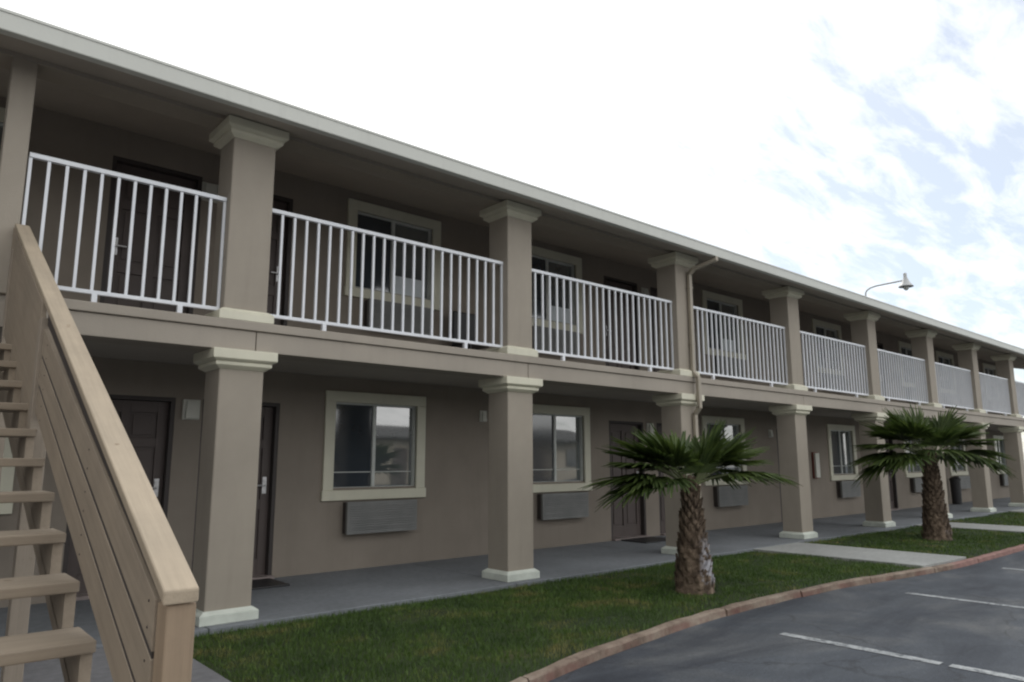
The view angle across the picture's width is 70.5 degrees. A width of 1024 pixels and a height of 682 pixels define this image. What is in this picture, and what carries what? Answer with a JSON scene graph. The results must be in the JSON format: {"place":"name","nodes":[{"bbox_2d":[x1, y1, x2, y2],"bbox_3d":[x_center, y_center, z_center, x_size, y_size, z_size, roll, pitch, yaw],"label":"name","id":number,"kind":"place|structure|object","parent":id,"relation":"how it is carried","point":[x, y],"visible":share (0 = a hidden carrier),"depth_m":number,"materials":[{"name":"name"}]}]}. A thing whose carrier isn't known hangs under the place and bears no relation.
{"place":"outdoors","nodes":[
{"label":"outdoors","id":0,"kind":"place"},
{"bbox_2d":[0,224,198,681],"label":"wooden staircase","id":1,"kind":"structure","parent":0,"point":[141,585],"depth_m":2.87,"materials":[{"name":"brown wood"}]},
{"bbox_2d":[0,648,230,681],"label":"concrete pad","id":2,"kind":"object","parent":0,"point":[50,670],"depth_m":4.93,"materials":[{"name":"grey concrete"}]},
{"bbox_2d":[452,311,488,349],"bbox_3d":[-0.573,-0.001,10.720,0.480,0.919,0.450,8,-12,-40],"label":"chair","id":3,"kind":"object","parent":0,"point":[464,328],"visible":0.52,"depth_m":10.84,"materials":[{"name":"plastic"}]},
{"bbox_2d":[0,497,1023,648],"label":"walkway","id":4,"kind":"structure","parent":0,"point":[327,593],"depth_m":9.01,"materials":[{"name":"concrete"}]},
{"bbox_2d":[252,578,289,589],"bbox_3d":[-2.996,2.750,8.153,0.800,0.020,0.560,8,-12,-40],"label":"doormat","id":5,"kind":"object","parent":4,"relation":"on","point":[264,583],"visible":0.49,"depth_m":8.23,"materials":[{"name":"fabric"}]},
{"bbox_2d":[0,7,1023,626],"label":"motel building","id":6,"kind":"structure","parent":4,"relation":"on","point":[264,297],"depth_m":9.34,"materials":[{"name":"beige paint"}]},
{"bbox_2d":[0,107,4,148],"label":"window","id":7,"kind":"structure","parent":6,"relation":"in","point":[2,110],"depth_m":7.50,"materials":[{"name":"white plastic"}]},
{"bbox_2d":[0,438,14,513],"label":"window","id":8,"kind":"structure","parent":6,"relation":"in","point":[7,474],"depth_m":7.13,"materials":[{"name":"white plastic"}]},
{"bbox_2d":[62,394,175,600],"bbox_3d":[-4.239,1.644,7.843,0.969,2.109,0.280,8,-12,-40],"label":"door","id":9,"kind":"structure","parent":6,"relation":"in","point":[148,421],"depth_m":8.12,"materials":[{"name":"paint"}]},
{"bbox_2d":[100,155,202,313],"bbox_3d":[-4.188,-0.987,8.390,0.979,2.119,0.185,8,-12,-40],"label":"door","id":10,"kind":"structure","parent":6,"relation":"in","point":[120,164],"depth_m":8.42,"materials":[{"name":"paint"}]},
{"bbox_2d":[191,399,279,579],"bbox_3d":[-3.293,1.777,8.657,0.939,2.109,0.280,8,-12,-40],"label":"door","id":11,"kind":"structure","parent":6,"relation":"in","point":[269,429],"depth_m":8.90,"materials":[{"name":"paint"}]},
{"bbox_2d":[267,195,292,325],"bbox_3d":[-3.303,-0.862,9.153,0.949,2.119,0.185,8,-12,-40],"label":"door","id":12,"kind":"structure","parent":6,"relation":"in","point":[279,202],"depth_m":9.41,"materials":[{"name":"paint"}]},
{"bbox_2d":[320,390,425,500],"bbox_3d":[-1.872,1.436,9.937,1.600,1.425,0.150,8,-12,-40],"label":"window","id":13,"kind":"structure","parent":6,"relation":"in","point":[368,444],"depth_m":9.92,"materials":[{"name":"glass"}]},
{"bbox_2d":[343,198,440,310],"bbox_3d":[-1.710,-1.217,10.522,1.600,1.390,0.150,8,-12,-40],"label":"window","id":14,"kind":"structure","parent":6,"relation":"in","point":[357,219],"depth_m":10.51,"materials":[{"name":"glass"}]},
{"bbox_2d":[531,245,582,333],"bbox_3d":[0.630,-0.888,12.536,1.610,1.390,0.150,8,-12,-40],"label":"window","id":15,"kind":"structure","parent":6,"relation":"in","point":[539,263],"depth_m":12.70,"materials":[{"name":"glass"}]},
{"bbox_2d":[532,404,592,492],"bbox_3d":[0.743,1.804,12.188,1.600,1.425,0.150,8,-12,-40],"label":"window","id":16,"kind":"structure","parent":6,"relation":"in","point":[559,445],"depth_m":12.29,"materials":[{"name":"glass"}]},
{"bbox_2d":[604,276,639,369],"bbox_3d":[2.014,-0.115,13.729,0.979,2.119,0.185,8,-12,-40],"label":"door","id":17,"kind":"structure","parent":6,"relation":"in","point":[608,281],"depth_m":13.82,"materials":[{"name":"paint"}]},
{"bbox_2d":[609,420,650,540],"bbox_3d":[2.087,2.534,13.289,0.979,2.109,0.280,8,-12,-40],"label":"door","id":18,"kind":"structure","parent":6,"relation":"in","point":[629,521],"depth_m":13.33,"materials":[{"name":"paint"}]},
{"bbox_2d":[650,287,659,371],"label":"door","id":19,"kind":"structure","parent":6,"relation":"in","point":[653,291],"depth_m":14.46,"materials":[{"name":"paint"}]},
{"bbox_2d":[656,423,665,535],"bbox_3d":[3.124,2.680,14.181,0.969,2.109,0.280,8,-12,-40],"label":"door","id":20,"kind":"structure","parent":6,"relation":"in","point":[659,425],"depth_m":13.95,"materials":[{"name":"paint"}]},
{"bbox_2d":[701,290,745,359],"bbox_3d":[4.635,-0.325,15.984,1.580,1.390,0.150,8,-12,-40],"label":"window","id":21,"kind":"structure","parent":6,"relation":"in","point":[710,304],"depth_m":16.01,"materials":[{"name":"glass"}]},
{"bbox_2d":[701,415,748,485],"bbox_3d":[4.492,2.331,15.415,1.610,1.425,0.150,8,-12,-40],"label":"window","id":22,"kind":"structure","parent":6,"relation":"in","point":[732,429],"depth_m":15.55,"materials":[{"name":"white plastic"}]},
{"bbox_2d":[776,429,782,521],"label":"door","id":23,"kind":"structure","parent":6,"relation":"in","point":[776,429],"depth_m":16.77,"materials":[{"name":"paint"}]},
{"bbox_2d":[811,318,843,375],"bbox_3d":[8.316,0.193,19.153,1.610,1.390,0.150,8,-12,-40],"label":"window","id":24,"kind":"structure","parent":6,"relation":"in","point":[817,330],"depth_m":19.19,"materials":[{"name":"glass"}]},
{"bbox_2d":[826,424,858,480],"bbox_3d":[8.611,2.910,18.961,1.580,1.425,0.150,8,-12,-40],"label":"window","id":25,"kind":"structure","parent":6,"relation":"in","point":[839,442],"depth_m":18.98,"materials":[{"name":"glass"}]},
{"bbox_2d":[877,343,886,400],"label":"door","id":26,"kind":"structure","parent":6,"relation":"in","point":[879,346],"depth_m":21.40,"materials":[{"name":"paint"}]},
{"bbox_2d":[865,273,913,298],"bbox_3d":[7.552,-1.113,14.566,0.270,0.386,0.941,8,-12,-40],"label":"yard lamp","id":27,"kind":"object","parent":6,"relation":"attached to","point":[906,284],"visible":1,"depth_m":14.31,"materials":[{"name":"grey metal"}]},
{"bbox_2d":[885,439,901,510],"bbox_3d":[10.698,3.744,20.700,0.969,2.109,0.280,8,-12,-40],"label":"door","id":28,"kind":"structure","parent":6,"relation":"in","point":[892,481],"depth_m":20.88,"materials":[{"name":"paint"}]},
{"bbox_2d":[898,341,914,386],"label":"window","id":29,"kind":"structure","parent":6,"relation":"in","point":[902,350],"depth_m":22.59,"materials":[{"name":"white plastic"}]},
{"bbox_2d":[902,440,922,477],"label":"window","id":30,"kind":"structure","parent":6,"relation":"in","point":[914,469],"depth_m":21.91,"materials":[{"name":"white plastic"}]},
{"bbox_2d":[935,351,955,393],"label":"window","id":31,"kind":"structure","parent":6,"relation":"in","point":[938,354],"depth_m":24.73,"materials":[{"name":"white plastic"}]},
{"bbox_2d":[947,439,968,475],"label":"window","id":32,"kind":"structure","parent":6,"relation":"in","point":[961,467],"depth_m":24.48,"materials":[{"name":"white plastic"}]},
{"bbox_2d":[982,363,998,398],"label":"window","id":33,"kind":"structure","parent":6,"relation":"in","point":[986,370],"depth_m":27.78,"materials":[{"name":"white plastic"}]},
{"bbox_2d":[992,435,1006,473],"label":"window","id":34,"kind":"structure","parent":6,"relation":"in","point":[1001,449],"depth_m":27.53,"materials":[{"name":"white plastic"}]},
{"bbox_2d":[621,537,665,542],"bbox_3d":[2.400,3.509,12.798,0.800,0.020,0.560,8,-12,-40],"label":"doormat","id":35,"kind":"object","parent":4,"relation":"on","point":[648,539],"visible":0.8,"depth_m":12.75,"materials":[{"name":"fabric"}]},
{"bbox_2d":[949,477,961,503],"bbox_3d":[14.238,4.793,23.253,0.330,0.860,0.330,8,-12,-40],"label":"litter bin","id":36,"kind":"object","parent":4,"relation":"on","point":[955,488],"visible":0.99,"depth_m":23.15,"materials":[{"name":"plastic"}]},
{"bbox_2d":[0,0,1023,454],"label":"sky","id":37,"kind":"structure","parent":0,"point":[856,146],"materials":[{"name":"white"}]},
{"bbox_2d":[193,511,1023,681],"bbox_3d":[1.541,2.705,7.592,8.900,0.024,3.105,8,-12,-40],"label":"lawn","id":38,"kind":"structure","parent":0,"point":[511,658],"depth_m":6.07,"materials":[{"name":"plant"}]},
{"bbox_2d":[579,419,801,594],"bbox_3d":[1.987,1.874,8.402,2.509,1.918,1.650,1,-9,-7],"label":"palm tree","id":39,"kind":"object","parent":38,"relation":"on","point":[693,572],"visible":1,"depth_m":8.06,"materials":[{"name":"green plant"}]},
{"bbox_2d":[549,550,1023,681],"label":"parking lot","id":40,"kind":"structure","parent":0,"point":[755,645],"depth_m":6.11,"materials":[{"name":"grey asphalt"}]},
{"bbox_2d":[511,544,1023,681],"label":"kerb","id":41,"kind":"structure","parent":40,"relation":"on","point":[566,665],"depth_m":6.89,"materials":[{"name":"concrete"}]},
{"bbox_2d":[781,632,1023,680],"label":"parking line","id":42,"kind":"object","parent":40,"relation":"on","point":[911,657],"visible":1,"depth_m":5.57,"materials":[{"name":"paint"}]},
{"bbox_2d":[907,592,1023,607],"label":"parking line","id":43,"kind":"object","parent":40,"relation":"on","point":[964,600],"visible":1,"depth_m":7.84,"materials":[{"name":"paint"}]},
{"bbox_2d":[754,542,965,567],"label":"path","id":44,"kind":"structure","parent":0,"point":[881,556],"depth_m":10.91,"materials":[{"name":"concrete"}]},
{"bbox_2d":[813,527,1023,558],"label":"lawn","id":45,"kind":"structure","parent":0,"point":[960,553],"depth_m":12.72,"materials":[{"name":"plant"}]},
{"bbox_2d":[847,402,1016,540],"bbox_3d":[7.796,2.420,13.697,3.142,2.549,2.173,1,-9,-9],"label":"palm tree","id":46,"kind":"object","parent":45,"relation":"on","point":[948,429],"visible":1,"depth_m":13.33,"materials":[{"name":"green plant"}]},
{"bbox_2d":[915,522,1023,532],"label":"path","id":47,"kind":"structure","parent":0,"point":[999,528],"depth_m":15.25,"materials":[{"name":"concrete"}]},
{"bbox_2d":[953,512,1023,525],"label":"lawn","id":48,"kind":"structure","parent":0,"point":[1000,522],"depth_m":17.30,"materials":[{"name":"plant"}]},
{"bbox_2d":[1008,509,1023,512],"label":"path","id":49,"kind":"structure","parent":0,"point":[1019,510],"depth_m":20.19,"materials":[{"name":"concrete"}]}
]}

